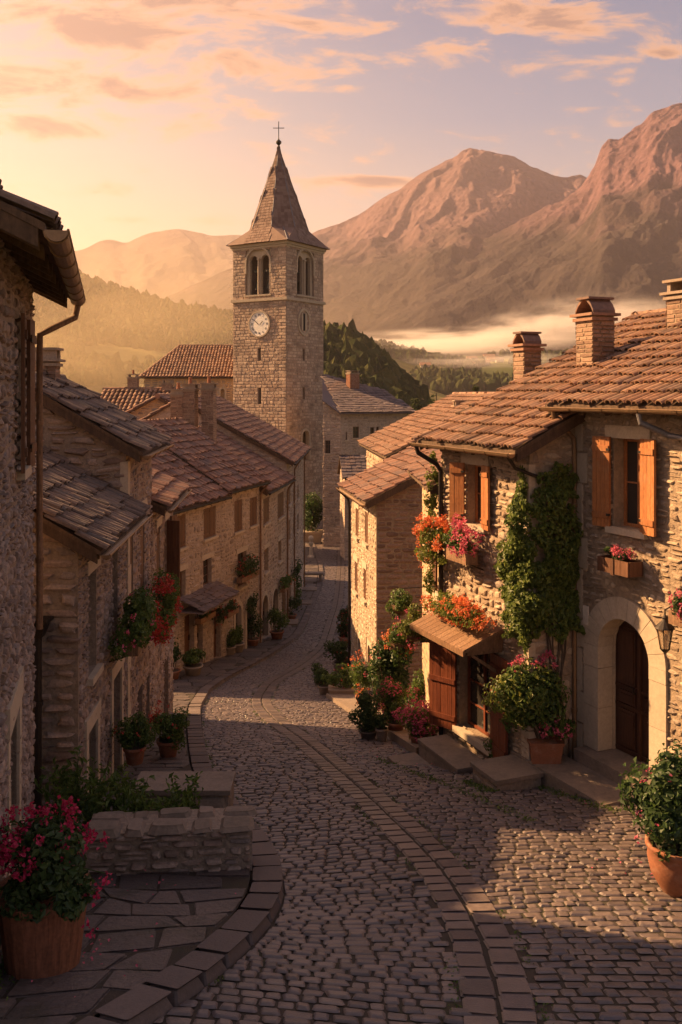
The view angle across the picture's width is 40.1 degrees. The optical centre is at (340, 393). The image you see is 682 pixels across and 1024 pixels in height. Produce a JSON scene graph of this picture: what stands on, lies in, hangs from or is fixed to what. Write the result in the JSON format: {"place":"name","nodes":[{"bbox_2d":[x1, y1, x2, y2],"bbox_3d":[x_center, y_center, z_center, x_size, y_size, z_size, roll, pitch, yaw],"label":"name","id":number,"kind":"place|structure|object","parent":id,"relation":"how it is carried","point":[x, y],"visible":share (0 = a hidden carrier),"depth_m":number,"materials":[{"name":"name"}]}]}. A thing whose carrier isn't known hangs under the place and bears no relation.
{"place":"outdoors","nodes":[
{"label":"outdoors","id":0,"kind":"place"},
{"bbox_2d":[75,229,241,298],"bbox_3d":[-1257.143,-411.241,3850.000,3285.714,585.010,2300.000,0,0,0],"label":"mountain","id":1,"kind":"structure","parent":0,"point":[162,264],"depth_m":3730.24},
{"bbox_2d":[0,542,317,1023],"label":"pavement","id":2,"kind":"structure","parent":0,"point":[188,912],"depth_m":8.69,"materials":[{"name":"stone"}]},
{"bbox_2d":[0,795,112,979],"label":"flower tub","id":3,"kind":"object","parent":2,"relation":"on","point":[46,887],"visible":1,"depth_m":7.49,"materials":[{"name":"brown wood"}]},
{"bbox_2d":[34,745,203,836],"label":"garden plants","id":4,"kind":"object","parent":2,"relation":"on","point":[93,801],"visible":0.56,"depth_m":11.01,"materials":[{"name":"green plant"}]},
{"bbox_2d":[110,711,159,765],"bbox_3d":[-3.259,5.413,14.701,0.760,0.805,0.524,0,0,0],"label":"potted plant","id":5,"kind":"object","parent":2,"relation":"on","point":[133,745],"visible":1,"depth_m":14.61,"materials":[{"name":"green plant"}]},
{"bbox_2d":[146,700,190,757],"bbox_3d":[-3.161,6.078,16.938,0.835,1.056,0.827,0,0,-40],"label":"potted plant","id":6,"kind":"object","parent":2,"relation":"on","point":[170,739],"visible":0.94,"depth_m":16.85,"materials":[{"name":"green plant"}]},
{"bbox_2d":[85,805,257,911],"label":"planter wall","id":7,"kind":"structure","parent":2,"relation":"on","point":[186,839],"depth_m":10.16,"materials":[{"name":"stone"}]},
{"bbox_2d":[173,637,181,679],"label":"potted plant","id":8,"kind":"object","parent":2,"relation":"on","point":[176,654],"visible":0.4,"depth_m":32.07,"materials":[{"name":"green plant"}]},
{"bbox_2d":[131,771,235,810],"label":"stone terrace","id":9,"kind":"structure","parent":2,"relation":"on","point":[218,790],"depth_m":12.07,"materials":[{"name":"grey stone"}]},
{"bbox_2d":[180,647,205,675],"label":"potted plant","id":10,"kind":"object","parent":2,"relation":"on","point":[192,666],"visible":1,"depth_m":32.91,"materials":[{"name":"green plant"}]},
{"bbox_2d":[75,542,322,1023],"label":"kerb","id":11,"kind":"structure","parent":2,"relation":"on","point":[191,974],"depth_m":8.46,"materials":[{"name":"stone"}]},
{"bbox_2d":[168,377,295,638],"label":"row house","id":12,"kind":"structure","parent":2,"relation":"on","point":[184,406],"depth_m":44.66,"materials":[{"name":"brown ceramic"}]},
{"bbox_2d":[277,572,294,593],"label":"flower box","id":13,"kind":"object","parent":12,"relation":"attached to","point":[285,585],"visible":1,"depth_m":46.48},
{"bbox_2d":[226,628,239,654],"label":"potted plant","id":14,"kind":"object","parent":2,"relation":"on","point":[231,647],"visible":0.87,"depth_m":38.47,"materials":[{"name":"green plant"}]},
{"bbox_2d":[235,624,244,652],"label":"potted plant","id":15,"kind":"object","parent":2,"relation":"on","point":[240,644],"visible":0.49,"depth_m":39.27,"materials":[{"name":"green plant"}]},
{"bbox_2d":[247,608,263,645],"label":"potted plant","id":16,"kind":"object","parent":2,"relation":"on","point":[253,641],"visible":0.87,"depth_m":41.16,"materials":[{"name":"green plant"}]},
{"bbox_2d":[264,608,289,639],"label":"potted plant","id":17,"kind":"object","parent":2,"relation":"on","point":[274,617],"visible":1,"depth_m":43.11,"materials":[{"name":"green plant"}]},
{"bbox_2d":[285,619,297,631],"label":"pavement step","id":18,"kind":"object","parent":2,"relation":"on","point":[293,622],"visible":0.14,"depth_m":47.99,"materials":[{"name":"stone"}]},
{"bbox_2d":[288,596,302,618],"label":"potted plant","id":19,"kind":"object","parent":2,"relation":"on","point":[294,604],"visible":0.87,"depth_m":49.24,"materials":[{"name":"green plant"}]},
{"bbox_2d":[295,580,303,604],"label":"potted plant","id":20,"kind":"object","parent":2,"relation":"on","point":[298,592],"visible":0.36,"depth_m":54.30,"materials":[{"name":"green plant"}]},
{"bbox_2d":[302,587,316,594],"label":"pavement step","id":21,"kind":"object","parent":2,"relation":"on","point":[307,589],"visible":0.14,"depth_m":60.55,"materials":[{"name":"stone"}]},
{"bbox_2d":[308,535,313,557],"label":"stone post","id":22,"kind":"object","parent":2,"relation":"on","point":[310,538],"visible":0.97,"depth_m":76.93,"materials":[{"name":"grey stone"}]},
{"bbox_2d":[303,571,322,581],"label":"stone bench","id":23,"kind":"object","parent":2,"relation":"on","point":[320,573],"visible":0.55,"depth_m":64.17,"materials":[{"name":"grey stone"}]},
{"bbox_2d":[85,341,446,401],"bbox_3d":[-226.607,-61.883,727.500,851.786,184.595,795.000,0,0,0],"label":"hill","id":24,"kind":"structure","parent":0,"point":[126,353],"depth_m":661.06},
{"bbox_2d":[33,269,232,351],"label":"forest","id":25,"kind":"object","parent":24,"relation":"on","point":[116,309],"visible":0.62,"depth_m":796.65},
{"bbox_2d":[94,355,512,1017],"bbox_3d":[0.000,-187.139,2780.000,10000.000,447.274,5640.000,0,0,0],"label":"ground","id":26,"kind":"structure","parent":0,"point":[498,367],"depth_m":1095.60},
{"bbox_2d":[0,179,85,962],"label":"stone house","id":27,"kind":"structure","parent":26,"relation":"on","point":[37,254],"depth_m":9.29,"materials":[{"name":"stone"}]},
{"bbox_2d":[33,442,152,817],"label":"stone house","id":28,"kind":"structure","parent":26,"relation":"on","point":[91,526],"depth_m":12.84,"materials":[{"name":"stone"}]},
{"bbox_2d":[35,347,173,739],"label":"stone house","id":29,"kind":"structure","parent":26,"relation":"on","point":[114,445],"depth_m":16.91,"materials":[{"name":"tile"}]},
{"bbox_2d":[107,584,157,661],"bbox_3d":[-3.323,3.679,14.939,0.758,1.084,2.293,0,0,0],"label":"flower box","id":30,"kind":"object","parent":29,"relation":"attached to","point":[132,639],"visible":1,"depth_m":14.56,"materials":[{"name":"plant"}]},
{"bbox_2d":[148,566,183,645],"bbox_3d":[-3.499,4.217,18.475,0.861,1.435,2.555,0,0,0],"label":"flower box","id":31,"kind":"object","parent":29,"relation":"attached to","point":[167,592],"visible":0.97,"depth_m":18.05,"materials":[{"name":"plant"}]},
{"bbox_2d":[33,318,180,386],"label":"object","id":32,"kind":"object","parent":26,"relation":"on","point":[83,368],"visible":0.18,"depth_m":573.98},
{"bbox_2d":[100,370,181,410],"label":"stone house","id":33,"kind":"structure","parent":26,"relation":"on","point":[131,395],"depth_m":65.73,"materials":[{"name":"brown tile"}]},
{"bbox_2d":[125,393,170,419],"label":"stone house","id":34,"kind":"structure","parent":26,"relation":"on","point":[148,406],"depth_m":54.00,"materials":[{"name":"tile"}]},
{"bbox_2d":[151,468,191,732],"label":"stone house","id":35,"kind":"structure","parent":26,"relation":"on","point":[169,495],"depth_m":21.64,"materials":[{"name":"brown stone"}]},
{"bbox_2d":[138,344,232,401],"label":"church nave","id":36,"kind":"structure","parent":26,"relation":"on","point":[183,363],"depth_m":102.53,"materials":[{"name":"tile"}]},
{"bbox_2d":[152,450,239,669],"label":"row house","id":37,"kind":"structure","parent":26,"relation":"on","point":[203,588],"depth_m":35.97,"materials":[{"name":"brown stone"}]},
{"bbox_2d":[184,614,189,658],"bbox_3d":[-5.872,9.287,35.014,0.100,1.990,0.825,0,0,15],"label":"door","id":38,"kind":"structure","parent":37,"relation":"in","point":[186,628],"depth_m":35.15,"materials":[{"name":"brown wood"}]},
{"bbox_2d":[193,609,215,625],"bbox_3d":[-5.105,8.355,35.764,0.686,0.874,1.626,0,0,15],"label":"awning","id":39,"kind":"object","parent":37,"relation":"attached to","point":[204,618],"visible":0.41,"depth_m":35.36,"materials":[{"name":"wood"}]},
{"bbox_2d":[203,559,207,584],"bbox_3d":[-5.413,6.999,36.614,0.050,1.041,0.835,0,0,15],"label":"window","id":40,"kind":"structure","parent":37,"relation":"in","point":[205,563],"depth_m":36.86,"materials":[{"name":"brown wood"}]},
{"bbox_2d":[214,616,215,656],"bbox_3d":[-5.167,9.682,37.557,0.100,1.990,0.653,0,0,15],"label":"door","id":41,"kind":"structure","parent":37,"relation":"in","point":[215,616],"depth_m":37.75,"materials":[{"name":"brown wood"}]},
{"bbox_2d":[212,604,227,624],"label":"flower box","id":42,"kind":"object","parent":37,"relation":"attached to","point":[219,614],"visible":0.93,"depth_m":36.95,"materials":[{"name":"green plant"}]},
{"bbox_2d":[139,417,270,656],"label":"row house","id":43,"kind":"structure","parent":26,"relation":"on","point":[205,455],"depth_m":40.22,"materials":[{"name":"brown ceramic"}]},
{"bbox_2d":[224,598,238,617],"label":"flower box","id":44,"kind":"object","parent":43,"relation":"attached to","point":[232,608],"visible":0.94,"depth_m":37.97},
{"bbox_2d":[238,552,242,585],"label":"window","id":45,"kind":"structure","parent":43,"relation":"in","point":[240,555],"depth_m":40.35,"materials":[{"name":"brown wood"}]},
{"bbox_2d":[235,553,259,583],"bbox_3d":[-4.049,7.467,39.907,0.713,1.213,2.325,0,0,18],"label":"flower box","id":46,"kind":"object","parent":43,"relation":"attached to","point":[250,574],"visible":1,"depth_m":39.73,"materials":[{"name":"plant"}]},
{"bbox_2d":[245,591,258,613],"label":"flower box","id":47,"kind":"object","parent":43,"relation":"attached to","point":[250,602],"visible":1,"depth_m":40.63,"materials":[{"name":"green plant"}]},
{"bbox_2d":[139,396,310,612],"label":"row house","id":48,"kind":"structure","parent":26,"relation":"on","point":[281,449],"depth_m":53.12,"materials":[{"name":"brown ceramic"}]},
{"bbox_2d":[291,557,302,587],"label":"flower box","id":49,"kind":"object","parent":48,"relation":"attached to","point":[297,570],"visible":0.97,"depth_m":52.00,"materials":[{"name":"green plant"}]},
{"bbox_2d":[226,121,329,529],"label":"church tower","id":50,"kind":"structure","parent":26,"relation":"on","point":[278,248],"depth_m":97.46,"materials":[{"name":"stone"}]},
{"bbox_2d":[297,308,310,335],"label":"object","id":51,"kind":"structure","parent":50,"relation":"in","point":[303,309],"depth_m":97.59,"materials":[{"name":"stone"}]},
{"bbox_2d":[301,428,310,459],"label":"arched window","id":52,"kind":"structure","parent":50,"relation":"in","point":[308,436],"depth_m":98.45,"materials":[{"name":"stone"}]},
{"bbox_2d":[337,455,365,559],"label":"stone shed","id":53,"kind":"structure","parent":26,"relation":"on","point":[350,466],"depth_m":76.90,"materials":[{"name":"stone"}]},
{"bbox_2d":[320,370,414,546],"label":"stone house","id":54,"kind":"structure","parent":26,"relation":"on","point":[354,410],"depth_m":85.64,"materials":[{"name":"grey stone"}]},
{"bbox_2d":[325,440,329,452],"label":"window","id":55,"kind":"structure","parent":54,"relation":"in","point":[327,442],"depth_m":85.47,"materials":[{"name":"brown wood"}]},
{"bbox_2d":[353,427,357,437],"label":"window","id":56,"kind":"structure","parent":54,"relation":"in","point":[355,429],"depth_m":85.85,"materials":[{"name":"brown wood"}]},
{"bbox_2d":[336,442,439,697],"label":"stone house","id":57,"kind":"structure","parent":26,"relation":"on","point":[385,508],"depth_m":28.20,"materials":[{"name":"beige stone"}]},
{"bbox_2d":[408,398,422,414],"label":"leafy tree","id":58,"kind":"object","parent":26,"relation":"on","point":[416,405],"visible":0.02,"depth_m":117.65,"materials":[{"name":"green plant"}]},
{"bbox_2d":[404,451,441,734],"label":"stone house","id":59,"kind":"structure","parent":26,"relation":"on","point":[417,470],"depth_m":20.93,"materials":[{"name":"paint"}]},
{"bbox_2d":[380,620,415,659],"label":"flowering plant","id":60,"kind":"object","parent":59,"relation":"attached to","point":[398,645],"visible":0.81,"depth_m":18.48,"materials":[{"name":"green plant"}]},
{"bbox_2d":[385,585,437,619],"bbox_3d":[1.411,4.225,18.912,1.034,0.675,0.600,0,0,-28],"label":"hanging basket","id":61,"kind":"object","parent":59,"relation":"attached to","point":[401,605],"visible":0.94,"depth_m":18.71,"materials":[{"name":"green plant"}]},
{"bbox_2d":[392,603,435,649],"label":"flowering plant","id":62,"kind":"object","parent":59,"relation":"hanging from","point":[408,634],"visible":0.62,"depth_m":17.83,"materials":[{"name":"green plant"}]},
{"bbox_2d":[357,392,494,468],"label":"stone house","id":63,"kind":"structure","parent":26,"relation":"on","point":[378,446],"depth_m":38.79,"materials":[{"name":"brown tile"}]},
{"bbox_2d":[430,348,568,394],"bbox_3d":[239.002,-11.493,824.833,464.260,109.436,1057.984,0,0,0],"label":"copse","id":64,"kind":"object","parent":26,"relation":"on","point":[467,364],"visible":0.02,"depth_m":1127.84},
{"bbox_2d":[470,754,543,791],"bbox_3d":[2.628,6.425,14.859,0.867,0.950,0.820,0,0,-22],"label":"stone ledge","id":65,"kind":"object","parent":26,"relation":"on","point":[509,772],"visible":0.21,"depth_m":14.69,"materials":[{"name":"grey stone"}]},
{"bbox_2d":[409,296,666,759],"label":"stone house","id":66,"kind":"structure","parent":26,"relation":"on","point":[488,446],"depth_m":16.85,"materials":[{"name":"beige stone"}]},
{"bbox_2d":[422,450,437,599],"bbox_3d":[1.747,2.551,17.937,0.346,2.901,0.308,0,0,-45],"label":"creeper","id":67,"kind":"object","parent":66,"relation":"attached to","point":[430,503],"visible":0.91,"depth_m":17.91,"materials":[{"name":"green plant"}]},
{"bbox_2d":[413,539,446,568],"bbox_3d":[1.664,3.062,17.736,0.450,0.610,1.193,0,0,-20],"label":"flower box","id":68,"kind":"object","parent":66,"relation":"attached to","point":[428,555],"visible":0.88,"depth_m":17.61,"materials":[{"name":"green plant"}]},
{"bbox_2d":[411,512,450,551],"bbox_3d":[1.695,2.568,17.434,0.479,0.710,1.321,0,0,-24],"label":"flower box","id":69,"kind":"object","parent":66,"relation":"attached to","point":[425,532],"visible":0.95,"depth_m":17.30,"materials":[{"name":"red plant"}]},
{"bbox_2d":[420,590,496,631],"bbox_3d":[1.976,3.776,16.411,0.622,0.629,2.516,0,0,-16],"label":"flower box","id":70,"kind":"object","parent":66,"relation":"on","point":[459,610],"visible":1,"depth_m":16.01,"materials":[{"name":"red plant"}]},
{"bbox_2d":[442,512,483,569],"bbox_3d":[2.160,2.624,16.543,0.567,0.990,1.239,0,0,-22],"label":"flower box","id":71,"kind":"object","parent":66,"relation":"attached to","point":[459,545],"visible":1,"depth_m":16.38,"materials":[{"name":"plant"}]},
{"bbox_2d":[475,465,480,523],"bbox_3d":[2.582,1.815,16.739,0.050,1.066,0.620,0,0,-22],"label":"window","id":72,"kind":"structure","parent":66,"relation":"in","point":[477,468],"depth_m":16.97,"materials":[{"name":"orange wood"}]},
{"bbox_2d":[467,654,489,736],"bbox_3d":[2.592,5.265,16.728,0.060,1.670,1.200,0,0,-22],"label":"door","id":73,"kind":"structure","parent":66,"relation":"in","point":[478,674],"depth_m":16.97,"materials":[{"name":"red wood"}]},
{"bbox_2d":[493,461,585,757],"bbox_3d":[3.244,3.649,15.105,1.588,5.110,1.065,0,0,14],"label":"ivy","id":74,"kind":"object","parent":66,"relation":"attached to","point":[521,616],"visible":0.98,"depth_m":15.01,"materials":[{"name":"green plant"}]},
{"bbox_2d":[537,278,681,773],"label":"stone house","id":75,"kind":"structure","parent":26,"relation":"on","point":[626,440],"depth_m":14.61,"materials":[{"name":"beige stone"}]},
{"bbox_2d":[597,544,642,577],"bbox_3d":[4.236,2.519,14.210,0.343,0.478,0.705,0,0,-23],"label":"flower box","id":76,"kind":"object","parent":75,"relation":"attached to","point":[616,561],"visible":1,"depth_m":14.07,"materials":[{"name":"brown wood"}]},
{"bbox_2d":[624,439,639,527],"bbox_3d":[4.614,1.390,14.423,0.050,1.376,0.648,0,0,-25],"label":"window","id":77,"kind":"structure","parent":75,"relation":"in","point":[631,446],"depth_m":14.57,"materials":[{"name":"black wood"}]},
{"bbox_2d":[616,621,650,763],"bbox_3d":[4.637,4.605,14.523,0.122,2.230,1.120,0,0,-25],"label":"door","id":78,"kind":"structure","parent":75,"relation":"in","point":[632,664],"depth_m":14.68,"materials":[{"name":"brown wood"}]},
{"bbox_2d":[655,605,674,652],"bbox_3d":[4.645,3.351,13.286,0.270,0.660,0.412,0,0,45],"label":"wall lantern","id":79,"kind":"object","parent":75,"relation":"attached to","point":[664,627],"depth_m":13.18,"materials":[{"name":"metal"}]},
{"bbox_2d":[668,588,681,626],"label":"flower box","id":80,"kind":"object","parent":75,"relation":"attached to","point":[675,616],"visible":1,"depth_m":12.87,"materials":[{"name":"brown wood"}]},
{"bbox_2d":[0,0,681,250],"label":"sky","id":81,"kind":"structure","parent":0,"point":[126,120],"materials":[{"name":"orange"}]},
{"bbox_2d":[163,148,586,332],"bbox_3d":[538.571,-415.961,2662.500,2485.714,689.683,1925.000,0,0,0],"label":"mountain","id":82,"kind":"structure","parent":0,"point":[421,237],"depth_m":2523.08,"materials":[{"name":"brown stone"}]},
{"bbox_2d":[152,529,681,1023],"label":"street","id":83,"kind":"structure","parent":0,"point":[368,925],"depth_m":9.86,"materials":[{"name":"stone"}]},
{"bbox_2d":[303,490,322,542],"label":"planter bush","id":84,"kind":"object","parent":83,"relation":"on","point":[313,509],"visible":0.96,"depth_m":88.09,"materials":[{"name":"green plant"}]},
{"bbox_2d":[311,662,324,685],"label":"potted plant","id":85,"kind":"object","parent":83,"relation":"on","point":[314,668],"visible":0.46,"depth_m":31.27,"materials":[{"name":"green plant"}]},
{"bbox_2d":[311,667,330,695],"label":"potted plant","id":86,"kind":"object","parent":83,"relation":"on","point":[323,689],"visible":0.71,"depth_m":29.00,"materials":[{"name":"green plant"}]},
{"bbox_2d":[323,637,347,672],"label":"potted plant","id":87,"kind":"object","parent":83,"relation":"on","point":[340,648],"visible":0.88,"depth_m":34.38,"materials":[{"name":"green plant"}]},
{"bbox_2d":[321,663,360,693],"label":"potted plant","id":88,"kind":"object","parent":83,"relation":"on","point":[345,685],"visible":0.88,"depth_m":28.26,"materials":[{"name":"green plant"}]},
{"bbox_2d":[336,615,347,645],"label":"potted plant","id":89,"kind":"object","parent":83,"relation":"on","point":[342,627],"visible":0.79,"depth_m":41.85,"materials":[{"name":"green plant"}]},
{"bbox_2d":[336,605,347,623],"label":"potted plant","id":90,"kind":"object","parent":83,"relation":"on","point":[343,612],"visible":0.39,"depth_m":46.71,"materials":[{"name":"green plant"}]},
{"bbox_2d":[326,692,382,718],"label":"stone slab","id":91,"kind":"structure","parent":83,"relation":"on","point":[346,702],"depth_m":26.40,"materials":[{"name":"beige stone"}]},
{"bbox_2d":[348,650,375,703],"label":"potted plant","id":92,"kind":"object","parent":83,"relation":"on","point":[362,672],"visible":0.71,"depth_m":25.55,"materials":[{"name":"green plant"}]},
{"bbox_2d":[348,690,381,739],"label":"potted plant","id":93,"kind":"object","parent":83,"relation":"on","point":[366,715],"visible":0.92,"depth_m":19.85,"materials":[{"name":"green plant"}]},
{"bbox_2d":[372,712,388,742],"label":"potted plant","id":94,"kind":"object","parent":83,"relation":"on","point":[380,724],"visible":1,"depth_m":19.52,"materials":[{"name":"green plant"}]},
{"bbox_2d":[364,630,413,709],"bbox_3d":[1.206,7.124,23.830,1.308,2.192,1.290,0,0,0],"label":"potted plant","id":95,"kind":"object","parent":83,"relation":"on","point":[386,663],"visible":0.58,"depth_m":23.66,"materials":[{"name":"green plant"}]},
{"bbox_2d":[371,676,426,730],"bbox_3d":[1.153,6.800,20.249,1.194,1.272,0.919,0,0,29],"label":"potted plant","id":96,"kind":"object","parent":83,"relation":"on","point":[389,703],"visible":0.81,"depth_m":20.16,"materials":[{"name":"green plant"}]},
{"bbox_2d":[387,722,435,754],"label":"stone slab","id":97,"kind":"structure","parent":83,"relation":"on","point":[401,738],"depth_m":19.06,"materials":[{"name":"grey stone"}]},
{"bbox_2d":[400,669,424,711],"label":"potted plant","id":98,"kind":"object","parent":83,"relation":"on","point":[419,682],"visible":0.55,"depth_m":21.74,"materials":[{"name":"green plant"}]},
{"bbox_2d":[391,697,438,743],"bbox_3d":[1.479,6.499,18.341,0.978,1.044,0.995,0,0,0],"label":"potted plant","id":99,"kind":"object","parent":83,"relation":"on","point":[415,720],"visible":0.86,"depth_m":18.17,"materials":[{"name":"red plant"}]},
{"bbox_2d":[387,734,481,773],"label":"stone steps","id":100,"kind":"structure","parent":83,"relation":"on","point":[447,752],"depth_m":16.71,"materials":[{"name":"grey stone"}]},
{"bbox_2d":[511,746,651,806],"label":"stone steps","id":101,"kind":"structure","parent":83,"relation":"on","point":[588,773],"depth_m":14.42,"materials":[{"name":"grey stone"}]},
{"bbox_2d":[481,649,575,763],"bbox_3d":[2.988,5.038,15.025,1.546,1.754,0.880,0,0,0],"label":"potted plant","id":102,"kind":"object","parent":101,"relation":"on","point":[525,698],"visible":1,"depth_m":14.84,"materials":[{"name":"green plant"}]},
{"bbox_2d":[615,739,681,897],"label":"potted plant","id":103,"kind":"object","parent":83,"relation":"on","point":[658,802],"visible":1,"depth_m":9.66,"materials":[{"name":"green plant"}]},
{"bbox_2d":[407,362,458,370],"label":"hill","id":104,"kind":"structure","parent":0,"point":[415,364],"depth_m":1062.28,"materials":[{"name":"green plant"}]},
{"bbox_2d":[326,324,560,394],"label":"forest","id":105,"kind":"object","parent":104,"relation":"on","point":[447,381],"visible":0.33,"depth_m":837.29,"materials":[{"name":"green plant"}]},
{"bbox_2d":[483,737,492,757],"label":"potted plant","id":106,"kind":"object","parent":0,"point":[490,747],"visible":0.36,"depth_m":15.98,"materials":[{"name":"green plant"}]},
{"bbox_2d":[363,103,681,355],"bbox_3d":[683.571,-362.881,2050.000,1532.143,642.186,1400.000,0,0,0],"label":"mountain","id":107,"kind":"structure","parent":0,"point":[611,226],"depth_m":1755.07,"materials":[{"name":"brown stone"}]},
{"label":"hill","id":108,"kind":"structure","parent":0,"visible":0},
{"bbox_2d":[323,319,431,407],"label":"forest","id":109,"kind":"object","parent":108,"relation":"on","point":[351,347],"visible":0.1,"depth_m":309.29,"materials":[{"name":"green plant"}]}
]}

